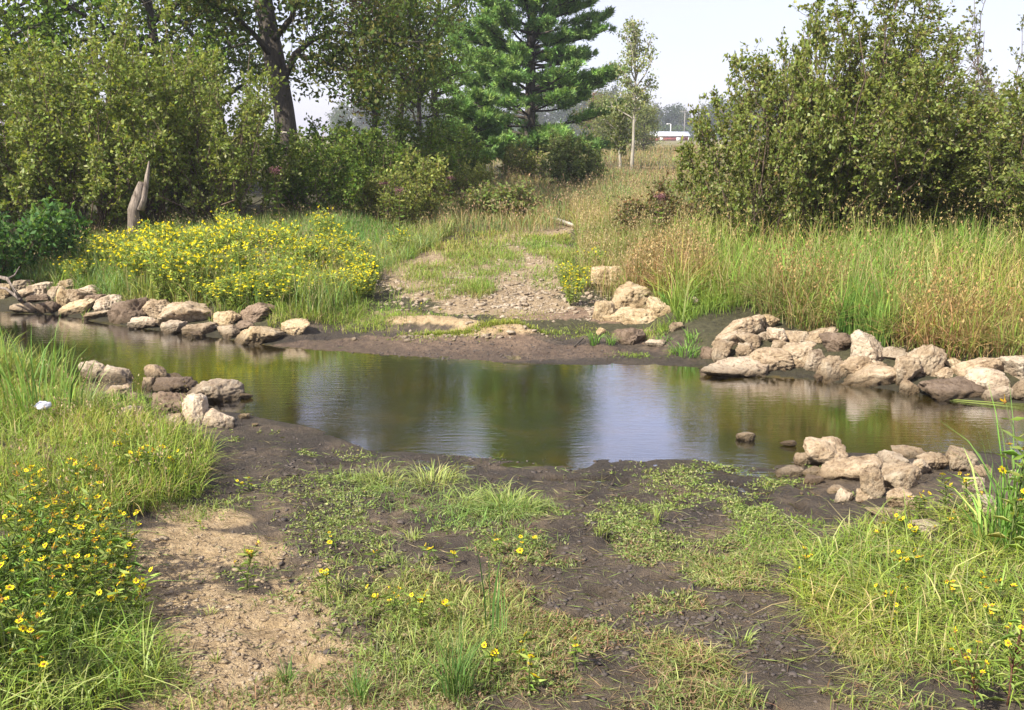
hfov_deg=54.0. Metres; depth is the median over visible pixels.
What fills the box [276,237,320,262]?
flowering plant
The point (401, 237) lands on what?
flowering plant
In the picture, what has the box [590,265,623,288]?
rock
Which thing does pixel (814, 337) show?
rock
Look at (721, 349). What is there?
rock
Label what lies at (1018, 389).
rock
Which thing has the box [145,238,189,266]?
flowering plant
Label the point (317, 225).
flowering plant
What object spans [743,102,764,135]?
wood edge tree
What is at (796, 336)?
rock
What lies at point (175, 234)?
flowering plant
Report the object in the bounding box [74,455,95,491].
marigold plant
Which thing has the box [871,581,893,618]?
marigold plant
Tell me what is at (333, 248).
flowering plant
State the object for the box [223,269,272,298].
flowering plant
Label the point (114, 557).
marigold plant
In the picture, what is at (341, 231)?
flowering plant
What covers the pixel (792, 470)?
rock
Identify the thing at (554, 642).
ground weeds
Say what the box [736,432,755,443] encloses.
rock
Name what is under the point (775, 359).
rock
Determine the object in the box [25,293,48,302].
rock
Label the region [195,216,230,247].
flowering plant
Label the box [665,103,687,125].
wood edge tree
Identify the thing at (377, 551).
marigold plant
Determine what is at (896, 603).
marigold plant
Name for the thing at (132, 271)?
flowering plant
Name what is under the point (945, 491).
marigold plant
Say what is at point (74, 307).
rock
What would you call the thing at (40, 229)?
leafy bush
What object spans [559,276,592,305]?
flowering plant
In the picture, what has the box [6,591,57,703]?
marigold plant
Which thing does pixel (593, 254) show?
flowering plant
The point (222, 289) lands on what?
flowering plant
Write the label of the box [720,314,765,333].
rock
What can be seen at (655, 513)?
grass tuft
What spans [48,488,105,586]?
marigold plant
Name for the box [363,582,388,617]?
marigold plant
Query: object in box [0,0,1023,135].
sky
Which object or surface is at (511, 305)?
gravel
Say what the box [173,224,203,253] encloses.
flowering plant
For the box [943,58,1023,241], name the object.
shrub
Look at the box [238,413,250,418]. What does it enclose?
stone
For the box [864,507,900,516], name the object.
rock
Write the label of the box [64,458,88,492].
marigold plant
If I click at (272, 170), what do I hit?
mauve weed
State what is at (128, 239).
flowering plant
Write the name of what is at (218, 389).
rock
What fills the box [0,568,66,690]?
marigold plant
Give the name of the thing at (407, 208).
bush
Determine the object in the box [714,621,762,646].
grass tuft
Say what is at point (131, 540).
marigold plant
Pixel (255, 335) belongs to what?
rock
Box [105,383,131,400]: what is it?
rock
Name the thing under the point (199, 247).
flowering plant
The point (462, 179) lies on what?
bush
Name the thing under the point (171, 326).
rock
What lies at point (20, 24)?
broadleaf tree
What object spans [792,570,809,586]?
marigold plant
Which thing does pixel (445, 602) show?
marigold plant
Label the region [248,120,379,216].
bush
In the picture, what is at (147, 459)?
marigold plant
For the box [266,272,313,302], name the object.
flowering plant
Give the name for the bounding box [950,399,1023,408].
floating grass
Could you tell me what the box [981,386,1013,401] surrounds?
rock
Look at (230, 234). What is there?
flowering plant
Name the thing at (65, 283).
rock
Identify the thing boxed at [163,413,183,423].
rock
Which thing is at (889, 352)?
rock
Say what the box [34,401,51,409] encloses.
litter
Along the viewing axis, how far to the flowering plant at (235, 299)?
12.82 m
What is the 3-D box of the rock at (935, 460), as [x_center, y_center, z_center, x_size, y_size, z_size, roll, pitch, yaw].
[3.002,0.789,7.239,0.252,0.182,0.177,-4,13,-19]
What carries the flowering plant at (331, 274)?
on the ground at (320, 338)
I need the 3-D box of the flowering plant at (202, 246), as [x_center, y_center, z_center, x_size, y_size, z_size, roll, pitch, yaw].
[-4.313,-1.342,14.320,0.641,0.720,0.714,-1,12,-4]
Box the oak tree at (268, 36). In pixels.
[151,0,484,206]
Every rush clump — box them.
[267,652,312,684]
[330,659,377,702]
[416,611,501,703]
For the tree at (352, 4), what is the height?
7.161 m
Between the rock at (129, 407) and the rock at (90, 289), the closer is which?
the rock at (129, 407)
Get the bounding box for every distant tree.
[572,90,612,135]
[576,90,628,150]
[599,83,662,151]
[627,103,670,151]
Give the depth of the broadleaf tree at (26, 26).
25.18 m
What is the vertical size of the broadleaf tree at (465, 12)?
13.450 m
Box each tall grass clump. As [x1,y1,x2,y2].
[0,314,95,421]
[51,358,110,417]
[91,424,195,491]
[917,449,1023,550]
[942,383,1023,556]
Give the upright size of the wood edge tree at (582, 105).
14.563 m
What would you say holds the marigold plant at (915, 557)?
on the ground at (320, 338)
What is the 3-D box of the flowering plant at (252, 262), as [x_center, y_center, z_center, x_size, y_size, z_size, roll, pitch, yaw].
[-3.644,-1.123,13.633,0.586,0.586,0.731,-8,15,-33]
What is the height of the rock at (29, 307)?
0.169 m
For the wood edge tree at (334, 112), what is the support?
on the ground at (320, 338)
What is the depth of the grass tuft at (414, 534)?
5.86 m
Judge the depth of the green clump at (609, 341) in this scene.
11.45 m
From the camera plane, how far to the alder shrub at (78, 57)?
20.30 m
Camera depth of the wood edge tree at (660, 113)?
341.53 m
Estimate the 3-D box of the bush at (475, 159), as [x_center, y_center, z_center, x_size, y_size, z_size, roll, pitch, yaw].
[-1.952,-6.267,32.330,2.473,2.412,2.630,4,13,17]
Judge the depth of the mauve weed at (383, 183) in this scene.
20.34 m
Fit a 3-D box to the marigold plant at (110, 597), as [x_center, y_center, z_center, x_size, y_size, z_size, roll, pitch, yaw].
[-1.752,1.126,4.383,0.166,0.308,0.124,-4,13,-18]
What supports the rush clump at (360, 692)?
on the ground at (320, 338)
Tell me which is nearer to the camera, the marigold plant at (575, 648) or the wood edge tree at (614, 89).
the marigold plant at (575, 648)
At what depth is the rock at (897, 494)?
6.24 m
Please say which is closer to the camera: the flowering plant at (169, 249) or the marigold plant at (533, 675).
the marigold plant at (533, 675)
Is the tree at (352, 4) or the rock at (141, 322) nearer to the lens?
the rock at (141, 322)
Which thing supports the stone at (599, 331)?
on the ground at (320, 338)
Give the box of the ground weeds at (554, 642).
[66,424,1022,709]
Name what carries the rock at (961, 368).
on the ground at (320, 338)
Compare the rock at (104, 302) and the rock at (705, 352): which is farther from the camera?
the rock at (104, 302)
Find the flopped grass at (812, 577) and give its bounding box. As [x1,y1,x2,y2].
[701,481,1023,709]
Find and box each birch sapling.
[596,91,640,168]
[600,15,658,170]
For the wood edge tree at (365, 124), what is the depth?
342.88 m
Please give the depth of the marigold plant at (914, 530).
5.50 m
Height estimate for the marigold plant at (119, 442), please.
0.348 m
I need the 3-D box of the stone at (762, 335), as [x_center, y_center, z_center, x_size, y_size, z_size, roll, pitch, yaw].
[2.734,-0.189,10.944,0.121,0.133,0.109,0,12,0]
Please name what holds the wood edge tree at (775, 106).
on the ground at (320, 338)
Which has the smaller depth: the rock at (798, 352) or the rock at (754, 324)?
the rock at (798, 352)
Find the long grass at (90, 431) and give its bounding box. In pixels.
[0,325,236,709]
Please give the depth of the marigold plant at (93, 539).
4.74 m
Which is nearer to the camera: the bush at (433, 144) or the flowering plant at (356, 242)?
the flowering plant at (356, 242)
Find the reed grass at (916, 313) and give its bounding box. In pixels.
[627,170,1023,360]
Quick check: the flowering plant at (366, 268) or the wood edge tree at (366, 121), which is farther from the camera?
the wood edge tree at (366, 121)
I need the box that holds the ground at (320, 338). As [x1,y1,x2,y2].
[0,136,1023,709]
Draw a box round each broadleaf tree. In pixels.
[0,0,99,137]
[0,0,162,193]
[2,0,297,93]
[103,0,353,172]
[304,0,474,145]
[340,0,539,119]
[358,0,495,156]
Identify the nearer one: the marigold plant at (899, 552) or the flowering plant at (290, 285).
the marigold plant at (899, 552)
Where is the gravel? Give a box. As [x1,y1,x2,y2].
[341,223,617,344]
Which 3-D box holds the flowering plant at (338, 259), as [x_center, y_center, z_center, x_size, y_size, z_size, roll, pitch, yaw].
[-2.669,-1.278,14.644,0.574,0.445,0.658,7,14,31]
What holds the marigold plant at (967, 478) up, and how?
on the ground at (320, 338)
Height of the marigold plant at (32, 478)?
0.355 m
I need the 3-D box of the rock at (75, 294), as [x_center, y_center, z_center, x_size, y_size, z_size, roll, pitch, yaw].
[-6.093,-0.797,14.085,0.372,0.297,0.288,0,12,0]
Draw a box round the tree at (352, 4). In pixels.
[304,0,432,153]
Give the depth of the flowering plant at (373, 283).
13.82 m
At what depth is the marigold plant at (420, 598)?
4.61 m
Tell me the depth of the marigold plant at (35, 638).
4.08 m
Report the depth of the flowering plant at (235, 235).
14.44 m
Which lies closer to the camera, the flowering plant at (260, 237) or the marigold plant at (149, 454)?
the marigold plant at (149, 454)
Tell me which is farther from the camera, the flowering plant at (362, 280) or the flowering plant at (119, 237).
the flowering plant at (119, 237)
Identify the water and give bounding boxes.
[0,312,1023,489]
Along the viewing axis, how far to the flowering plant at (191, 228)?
15.99 m
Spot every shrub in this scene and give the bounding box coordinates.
[0,2,128,215]
[0,21,196,233]
[0,29,116,235]
[0,76,63,218]
[10,0,246,226]
[19,0,235,217]
[109,33,282,214]
[125,39,313,224]
[453,176,547,222]
[610,172,685,237]
[651,206,688,233]
[666,187,718,228]
[667,41,862,247]
[706,0,995,243]
[717,6,919,246]
[779,0,1015,238]
[862,95,1022,239]
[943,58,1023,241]
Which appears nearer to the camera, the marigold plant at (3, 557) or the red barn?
the marigold plant at (3, 557)
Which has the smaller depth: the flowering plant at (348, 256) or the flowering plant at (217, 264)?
the flowering plant at (217, 264)
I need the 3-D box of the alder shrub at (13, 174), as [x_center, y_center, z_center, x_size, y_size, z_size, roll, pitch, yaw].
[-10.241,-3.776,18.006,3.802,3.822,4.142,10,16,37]
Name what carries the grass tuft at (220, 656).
on the ground at (320, 338)
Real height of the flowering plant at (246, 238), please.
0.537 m
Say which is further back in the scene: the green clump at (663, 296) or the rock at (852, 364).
the green clump at (663, 296)
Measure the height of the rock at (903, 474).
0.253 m
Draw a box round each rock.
[0,283,10,298]
[9,302,35,312]
[12,279,34,290]
[17,288,33,297]
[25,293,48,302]
[26,281,54,295]
[35,301,59,313]
[47,285,59,299]
[56,286,68,306]
[57,278,77,288]
[58,298,95,315]
[66,289,89,301]
[78,360,133,380]
[80,285,97,294]
[83,310,107,319]
[84,294,107,305]
[93,294,123,310]
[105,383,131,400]
[107,297,148,323]
[119,405,143,415]
[127,316,158,328]
[129,391,148,404]
[142,299,169,318]
[142,377,154,388]
[144,364,182,379]
[151,391,186,414]
[152,376,197,391]
[157,301,213,325]
[160,320,187,333]
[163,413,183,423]
[181,322,216,335]
[181,393,234,428]
[186,378,244,400]
[189,330,203,337]
[213,310,241,325]
[217,324,240,338]
[234,326,284,344]
[236,320,254,329]
[240,302,275,322]
[240,393,252,398]
[281,318,309,335]
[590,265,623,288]
[592,300,614,321]
[602,297,670,324]
[612,281,654,308]
[616,327,645,344]
[645,339,664,346]
[669,322,683,331]
[700,346,711,358]
[700,356,768,376]
[711,330,739,345]
[711,340,734,361]
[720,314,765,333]
[735,342,753,356]
[736,331,761,348]
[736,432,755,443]
[749,347,794,371]
[764,314,779,327]
[766,327,786,340]
[771,340,787,347]
[776,465,804,479]
[780,440,796,445]
[782,341,815,367]
[785,330,809,342]
[793,436,847,467]
[802,466,819,476]
[803,349,824,371]
[804,474,823,484]
[806,326,838,343]
[814,374,822,380]
[815,355,847,382]
[816,454,883,480]
[818,332,851,351]
[826,484,850,493]
[834,488,853,502]
[840,355,871,374]
[841,359,895,386]
[850,329,884,360]
[855,488,872,502]
[859,467,885,498]
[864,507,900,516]
[875,449,911,463]
[881,461,921,488]
[882,346,907,359]
[886,487,919,509]
[891,445,924,458]
[893,355,921,385]
[899,379,919,393]
[905,344,946,377]
[908,519,938,532]
[912,459,930,473]
[916,451,947,470]
[917,376,986,401]
[934,367,953,378]
[945,358,960,367]
[945,445,978,471]
[951,357,1003,376]
[962,476,984,492]
[964,366,1011,389]
[968,494,999,514]
[970,464,993,476]
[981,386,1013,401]
[995,355,1023,379]
[1012,379,1023,400]
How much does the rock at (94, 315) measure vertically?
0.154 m
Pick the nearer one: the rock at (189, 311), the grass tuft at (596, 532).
the grass tuft at (596, 532)
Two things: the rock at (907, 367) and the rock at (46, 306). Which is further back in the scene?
the rock at (46, 306)
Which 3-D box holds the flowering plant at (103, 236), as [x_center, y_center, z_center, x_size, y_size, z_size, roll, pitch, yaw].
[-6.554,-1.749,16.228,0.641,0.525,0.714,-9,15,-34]
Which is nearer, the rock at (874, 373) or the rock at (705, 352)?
the rock at (874, 373)
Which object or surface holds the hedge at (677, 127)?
on the ground at (320, 338)
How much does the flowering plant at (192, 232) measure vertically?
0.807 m
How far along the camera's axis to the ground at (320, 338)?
6.13 m
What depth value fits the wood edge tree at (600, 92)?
332.49 m
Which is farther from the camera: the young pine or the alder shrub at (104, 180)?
the young pine
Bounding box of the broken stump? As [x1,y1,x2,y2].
[127,161,149,235]
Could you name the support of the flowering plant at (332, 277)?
on the ground at (320, 338)
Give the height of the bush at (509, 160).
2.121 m
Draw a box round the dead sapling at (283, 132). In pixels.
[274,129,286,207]
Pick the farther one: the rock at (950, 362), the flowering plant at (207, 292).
the flowering plant at (207, 292)
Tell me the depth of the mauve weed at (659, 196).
16.16 m
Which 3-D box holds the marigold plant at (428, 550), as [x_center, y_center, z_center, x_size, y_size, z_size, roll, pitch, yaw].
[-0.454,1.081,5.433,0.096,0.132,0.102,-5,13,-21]
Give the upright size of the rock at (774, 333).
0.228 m
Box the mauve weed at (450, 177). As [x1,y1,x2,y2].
[444,175,453,213]
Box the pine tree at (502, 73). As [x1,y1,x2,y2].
[430,0,628,177]
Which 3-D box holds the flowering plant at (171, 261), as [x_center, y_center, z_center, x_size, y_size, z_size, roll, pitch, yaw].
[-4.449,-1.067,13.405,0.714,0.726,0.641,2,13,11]
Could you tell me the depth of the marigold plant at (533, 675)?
4.05 m
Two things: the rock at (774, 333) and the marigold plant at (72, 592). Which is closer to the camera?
the marigold plant at (72, 592)
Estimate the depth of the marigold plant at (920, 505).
5.88 m
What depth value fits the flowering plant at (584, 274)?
13.92 m
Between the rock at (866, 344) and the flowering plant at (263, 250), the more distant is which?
the flowering plant at (263, 250)
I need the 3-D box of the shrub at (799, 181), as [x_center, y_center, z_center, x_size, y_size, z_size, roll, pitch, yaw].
[4.837,-3.421,15.442,2.604,3.764,2.726,-4,13,-17]
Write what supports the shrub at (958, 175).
on the ground at (320, 338)
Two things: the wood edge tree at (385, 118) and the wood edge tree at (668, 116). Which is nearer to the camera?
the wood edge tree at (385, 118)
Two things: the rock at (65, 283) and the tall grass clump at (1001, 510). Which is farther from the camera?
the rock at (65, 283)
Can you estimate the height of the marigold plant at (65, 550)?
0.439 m
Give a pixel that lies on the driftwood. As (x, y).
(16, 295)
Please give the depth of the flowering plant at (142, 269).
14.00 m
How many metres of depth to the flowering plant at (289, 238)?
14.63 m
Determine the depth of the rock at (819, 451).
7.37 m
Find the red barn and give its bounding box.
[651,132,689,140]
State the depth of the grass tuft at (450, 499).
6.51 m
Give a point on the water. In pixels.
(469, 388)
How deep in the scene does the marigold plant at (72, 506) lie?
5.20 m
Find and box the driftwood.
[0,266,23,302]
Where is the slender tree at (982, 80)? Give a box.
[950,0,1023,209]
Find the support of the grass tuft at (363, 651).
on the ground at (320, 338)
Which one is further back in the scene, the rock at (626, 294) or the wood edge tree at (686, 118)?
the wood edge tree at (686, 118)
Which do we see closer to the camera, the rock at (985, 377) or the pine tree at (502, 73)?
the rock at (985, 377)
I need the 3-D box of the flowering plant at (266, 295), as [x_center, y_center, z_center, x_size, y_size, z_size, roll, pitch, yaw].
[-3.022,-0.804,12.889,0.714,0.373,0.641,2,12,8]
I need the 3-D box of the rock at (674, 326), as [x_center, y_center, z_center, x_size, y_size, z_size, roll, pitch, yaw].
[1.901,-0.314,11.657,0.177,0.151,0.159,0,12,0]
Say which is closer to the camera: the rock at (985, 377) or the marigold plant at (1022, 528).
the marigold plant at (1022, 528)
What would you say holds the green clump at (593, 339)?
on the ground at (320, 338)
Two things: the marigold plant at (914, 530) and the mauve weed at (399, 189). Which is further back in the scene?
the mauve weed at (399, 189)
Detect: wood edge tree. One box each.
[325,107,349,131]
[326,101,353,135]
[349,100,370,135]
[350,103,371,128]
[361,103,382,133]
[368,100,396,138]
[404,95,431,131]
[510,107,522,131]
[536,107,553,124]
[543,106,559,123]
[551,105,575,125]
[563,100,594,135]
[592,88,608,99]
[600,82,631,127]
[649,102,673,131]
[658,104,681,131]
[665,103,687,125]
[676,106,692,133]
[695,103,716,134]
[707,96,733,139]
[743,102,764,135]
[758,81,789,127]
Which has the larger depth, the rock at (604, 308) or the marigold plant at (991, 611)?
the rock at (604, 308)
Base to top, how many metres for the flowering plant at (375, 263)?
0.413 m
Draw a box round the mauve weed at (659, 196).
[652,193,668,234]
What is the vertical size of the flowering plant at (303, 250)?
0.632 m
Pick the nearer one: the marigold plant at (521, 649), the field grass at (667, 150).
the marigold plant at (521, 649)
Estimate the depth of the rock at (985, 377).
9.42 m
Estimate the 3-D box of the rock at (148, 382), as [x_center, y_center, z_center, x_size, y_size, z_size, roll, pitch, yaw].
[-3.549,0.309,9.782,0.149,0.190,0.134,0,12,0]
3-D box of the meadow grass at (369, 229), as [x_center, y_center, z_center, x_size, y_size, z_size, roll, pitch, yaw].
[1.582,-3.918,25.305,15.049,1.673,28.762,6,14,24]
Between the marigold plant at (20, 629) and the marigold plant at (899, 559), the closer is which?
the marigold plant at (20, 629)
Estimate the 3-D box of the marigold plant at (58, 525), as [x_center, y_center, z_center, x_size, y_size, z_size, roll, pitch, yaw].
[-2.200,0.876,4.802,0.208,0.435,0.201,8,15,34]
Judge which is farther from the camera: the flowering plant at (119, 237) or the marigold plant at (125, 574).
the flowering plant at (119, 237)
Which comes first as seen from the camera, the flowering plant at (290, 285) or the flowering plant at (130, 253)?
the flowering plant at (290, 285)
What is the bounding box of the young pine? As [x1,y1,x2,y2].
[437,84,517,174]
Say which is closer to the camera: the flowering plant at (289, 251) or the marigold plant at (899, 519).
the marigold plant at (899, 519)
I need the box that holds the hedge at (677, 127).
[386,123,766,138]
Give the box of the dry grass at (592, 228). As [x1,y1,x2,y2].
[563,177,731,301]
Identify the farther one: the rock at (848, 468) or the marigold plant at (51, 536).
the rock at (848, 468)
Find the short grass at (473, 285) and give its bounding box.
[219,226,750,359]
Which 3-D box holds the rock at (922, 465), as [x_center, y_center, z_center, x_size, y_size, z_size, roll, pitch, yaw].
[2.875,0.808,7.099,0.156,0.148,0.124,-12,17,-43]
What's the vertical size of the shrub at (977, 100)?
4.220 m
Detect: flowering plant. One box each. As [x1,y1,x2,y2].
[53,255,94,278]
[66,232,115,258]
[69,249,107,270]
[87,229,123,249]
[87,242,131,270]
[98,246,137,271]
[99,234,139,279]
[101,239,120,256]
[106,232,131,247]
[107,227,157,281]
[120,226,149,246]
[122,261,145,286]
[123,230,169,261]
[128,222,177,244]
[128,260,158,282]
[129,222,175,244]
[134,237,191,287]
[136,245,190,301]
[137,218,177,240]
[143,247,201,295]
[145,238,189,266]
[148,229,181,246]
[150,226,186,245]
[151,238,198,274]
[156,232,188,249]
[159,248,209,299]
[166,248,213,301]
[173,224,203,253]
[178,224,200,240]
[182,274,236,303]
[185,221,231,260]
[185,233,217,254]
[187,234,228,271]
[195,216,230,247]
[197,250,243,282]
[198,220,251,268]
[200,223,245,266]
[201,212,242,246]
[204,273,240,306]
[209,280,254,306]
[210,207,239,224]
[215,240,256,266]
[216,220,255,251]
[218,242,259,273]
[223,250,269,277]
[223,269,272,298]
[235,214,251,226]
[235,215,269,238]
[236,263,287,299]
[239,238,282,264]
[242,231,282,253]
[243,276,301,303]
[246,225,285,256]
[251,221,299,259]
[257,284,307,304]
[260,251,305,293]
[264,264,291,276]
[265,218,301,239]
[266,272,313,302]
[270,237,308,254]
[270,240,310,263]
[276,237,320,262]
[276,277,312,298]
[277,225,317,245]
[286,238,327,269]
[287,259,322,280]
[297,270,348,288]
[300,277,334,300]
[301,240,340,267]
[306,206,336,241]
[311,227,351,261]
[312,241,349,263]
[317,221,347,246]
[317,255,346,270]
[317,267,355,288]
[319,231,353,250]
[332,263,368,301]
[333,255,373,281]
[337,278,372,299]
[338,245,376,273]
[339,248,352,268]
[339,261,378,285]
[340,265,380,297]
[343,233,372,256]
[353,253,383,275]
[387,226,409,248]
[553,261,578,281]
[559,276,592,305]
[566,263,594,291]
[577,246,605,267]
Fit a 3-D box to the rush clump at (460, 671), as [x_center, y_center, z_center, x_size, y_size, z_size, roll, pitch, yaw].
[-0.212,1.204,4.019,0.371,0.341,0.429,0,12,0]
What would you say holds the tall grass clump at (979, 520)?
on the ground at (320, 338)
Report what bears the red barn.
on the ground at (320, 338)
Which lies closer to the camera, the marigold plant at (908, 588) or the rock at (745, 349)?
the marigold plant at (908, 588)
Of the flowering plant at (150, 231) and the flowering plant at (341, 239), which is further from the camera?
the flowering plant at (341, 239)
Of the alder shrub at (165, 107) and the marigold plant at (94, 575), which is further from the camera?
the alder shrub at (165, 107)
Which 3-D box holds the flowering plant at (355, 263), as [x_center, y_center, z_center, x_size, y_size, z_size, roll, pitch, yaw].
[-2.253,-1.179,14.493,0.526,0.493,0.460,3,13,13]
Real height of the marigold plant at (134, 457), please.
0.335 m
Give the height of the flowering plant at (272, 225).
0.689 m
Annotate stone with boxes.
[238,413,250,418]
[596,328,605,334]
[758,332,766,340]
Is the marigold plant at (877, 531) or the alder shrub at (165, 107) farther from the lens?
the alder shrub at (165, 107)
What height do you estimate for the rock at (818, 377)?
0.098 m
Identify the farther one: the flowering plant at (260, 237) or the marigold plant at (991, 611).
the flowering plant at (260, 237)
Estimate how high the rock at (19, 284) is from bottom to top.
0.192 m
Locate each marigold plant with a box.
[0,470,37,577]
[0,509,36,593]
[0,533,53,645]
[0,554,13,635]
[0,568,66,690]
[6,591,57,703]
[6,610,53,685]
[7,497,59,588]
[7,504,32,557]
[12,460,46,552]
[18,465,47,512]
[20,465,42,506]
[21,522,71,637]
[22,497,68,580]
[23,613,50,665]
[35,481,68,557]
[42,531,94,604]
[45,534,87,611]
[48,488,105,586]
[49,508,92,602]
[49,554,109,644]
[57,464,102,575]
[59,490,82,550]
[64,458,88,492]
[65,515,105,589]
[73,541,110,620]
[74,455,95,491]
[77,499,109,559]
[84,517,134,603]
[88,581,128,638]
[100,492,132,566]
[105,501,142,608]
[109,429,132,468]
[109,563,143,630]
[124,566,159,627]
[125,446,146,479]
[132,444,152,473]
[137,444,166,482]
[160,449,182,479]
[233,541,260,589]
[234,479,246,495]
[243,476,254,489]
[315,568,335,593]
[324,531,336,546]
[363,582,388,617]
[364,543,384,570]
[384,585,405,622]
[403,589,432,630]
[417,543,437,565]
[435,598,455,621]
[446,550,460,565]
[481,636,502,679]
[489,533,504,556]
[509,630,537,664]
[514,535,527,556]
[517,648,546,691]
[529,535,541,549]
[566,636,587,671]
[787,546,812,584]
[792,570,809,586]
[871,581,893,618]
[872,522,888,551]
[886,602,903,623]
[888,513,907,537]
[888,548,911,585]
[891,574,913,603]
[896,547,910,572]
[902,523,923,548]
[904,548,928,577]
[908,490,933,518]
[929,512,956,540]
[936,472,956,516]
[940,580,974,626]
[945,626,995,709]
[955,471,983,522]
[975,567,989,591]
[975,575,1019,616]
[977,603,1012,653]
[986,394,1023,562]
[986,609,1023,706]
[1006,478,1023,564]
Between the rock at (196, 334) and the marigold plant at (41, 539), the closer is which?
the marigold plant at (41, 539)
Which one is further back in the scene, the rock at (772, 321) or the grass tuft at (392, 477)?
the rock at (772, 321)
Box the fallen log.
[549,217,574,226]
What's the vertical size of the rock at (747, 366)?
0.252 m
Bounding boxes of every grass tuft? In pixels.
[191,604,223,615]
[207,649,223,663]
[334,461,423,491]
[353,643,380,657]
[386,459,481,493]
[395,525,426,541]
[435,488,498,514]
[456,477,571,526]
[590,518,610,538]
[649,504,666,523]
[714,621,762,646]
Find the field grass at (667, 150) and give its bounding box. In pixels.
[249,142,1018,196]
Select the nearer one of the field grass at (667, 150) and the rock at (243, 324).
the rock at (243, 324)
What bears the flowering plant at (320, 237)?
on the ground at (320, 338)
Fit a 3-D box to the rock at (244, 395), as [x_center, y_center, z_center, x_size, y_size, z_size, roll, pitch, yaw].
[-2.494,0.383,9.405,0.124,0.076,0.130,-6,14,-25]
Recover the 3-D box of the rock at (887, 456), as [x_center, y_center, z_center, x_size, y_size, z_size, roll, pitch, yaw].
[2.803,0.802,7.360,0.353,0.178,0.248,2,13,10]
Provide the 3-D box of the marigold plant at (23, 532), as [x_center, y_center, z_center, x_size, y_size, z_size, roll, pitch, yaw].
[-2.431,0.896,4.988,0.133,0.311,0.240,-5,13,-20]
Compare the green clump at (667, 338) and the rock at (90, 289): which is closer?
the green clump at (667, 338)
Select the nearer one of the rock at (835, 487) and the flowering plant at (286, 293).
the rock at (835, 487)
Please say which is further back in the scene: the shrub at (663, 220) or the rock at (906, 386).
the shrub at (663, 220)
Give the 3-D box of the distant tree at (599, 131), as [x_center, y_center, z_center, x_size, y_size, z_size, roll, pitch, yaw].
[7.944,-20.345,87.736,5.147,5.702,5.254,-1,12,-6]
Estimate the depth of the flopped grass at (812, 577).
4.97 m
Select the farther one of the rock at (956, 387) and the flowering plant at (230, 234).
the flowering plant at (230, 234)
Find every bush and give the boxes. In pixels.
[0,185,96,280]
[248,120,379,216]
[285,112,389,201]
[303,118,424,210]
[355,162,434,225]
[362,109,460,192]
[366,143,455,217]
[425,122,492,188]
[438,156,499,199]
[495,135,548,180]
[532,128,609,185]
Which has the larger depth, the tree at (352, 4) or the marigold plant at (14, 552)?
the tree at (352, 4)
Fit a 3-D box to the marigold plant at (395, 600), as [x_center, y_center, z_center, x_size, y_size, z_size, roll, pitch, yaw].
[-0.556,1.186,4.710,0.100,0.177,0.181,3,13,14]
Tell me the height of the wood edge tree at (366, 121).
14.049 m
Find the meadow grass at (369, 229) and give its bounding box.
[0,158,772,327]
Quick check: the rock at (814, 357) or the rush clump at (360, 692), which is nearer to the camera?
the rush clump at (360, 692)
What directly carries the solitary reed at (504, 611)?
on the ground at (320, 338)
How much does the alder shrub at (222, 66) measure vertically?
4.000 m
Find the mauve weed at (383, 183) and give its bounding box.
[378,180,389,224]
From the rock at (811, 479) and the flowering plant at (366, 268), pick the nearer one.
the rock at (811, 479)
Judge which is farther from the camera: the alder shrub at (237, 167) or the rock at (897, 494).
the alder shrub at (237, 167)
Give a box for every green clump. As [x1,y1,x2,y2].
[586,329,607,345]
[603,335,619,345]
[644,285,700,308]
[656,331,672,341]
[666,337,700,357]
[681,328,703,343]
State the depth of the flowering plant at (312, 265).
13.72 m
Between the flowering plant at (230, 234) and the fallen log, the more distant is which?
the fallen log
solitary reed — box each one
[475,541,501,634]
[501,583,507,634]
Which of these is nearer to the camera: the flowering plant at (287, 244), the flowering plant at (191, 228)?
the flowering plant at (287, 244)
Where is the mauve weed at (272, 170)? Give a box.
[265,166,284,222]
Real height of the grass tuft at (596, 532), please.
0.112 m
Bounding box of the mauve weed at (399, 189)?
[394,186,405,232]
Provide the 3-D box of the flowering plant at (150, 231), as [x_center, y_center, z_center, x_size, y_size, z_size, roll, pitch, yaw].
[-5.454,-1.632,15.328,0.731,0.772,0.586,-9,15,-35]
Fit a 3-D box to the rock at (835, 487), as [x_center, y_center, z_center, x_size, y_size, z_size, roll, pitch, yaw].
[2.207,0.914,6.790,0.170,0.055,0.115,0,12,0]
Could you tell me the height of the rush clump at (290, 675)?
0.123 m
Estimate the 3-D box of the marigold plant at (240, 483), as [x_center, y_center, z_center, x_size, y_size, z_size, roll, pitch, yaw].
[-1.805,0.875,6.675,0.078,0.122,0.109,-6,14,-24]
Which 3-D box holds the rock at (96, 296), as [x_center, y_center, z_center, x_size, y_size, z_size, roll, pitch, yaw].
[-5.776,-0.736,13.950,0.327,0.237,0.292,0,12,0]
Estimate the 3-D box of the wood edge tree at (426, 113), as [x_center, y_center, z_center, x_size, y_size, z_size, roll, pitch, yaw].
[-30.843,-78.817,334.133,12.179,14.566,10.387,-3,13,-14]
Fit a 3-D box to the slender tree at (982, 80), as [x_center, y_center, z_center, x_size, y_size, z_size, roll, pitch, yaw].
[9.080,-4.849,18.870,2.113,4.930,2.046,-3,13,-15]
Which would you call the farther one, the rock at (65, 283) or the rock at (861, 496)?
the rock at (65, 283)
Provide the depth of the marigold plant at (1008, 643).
3.95 m

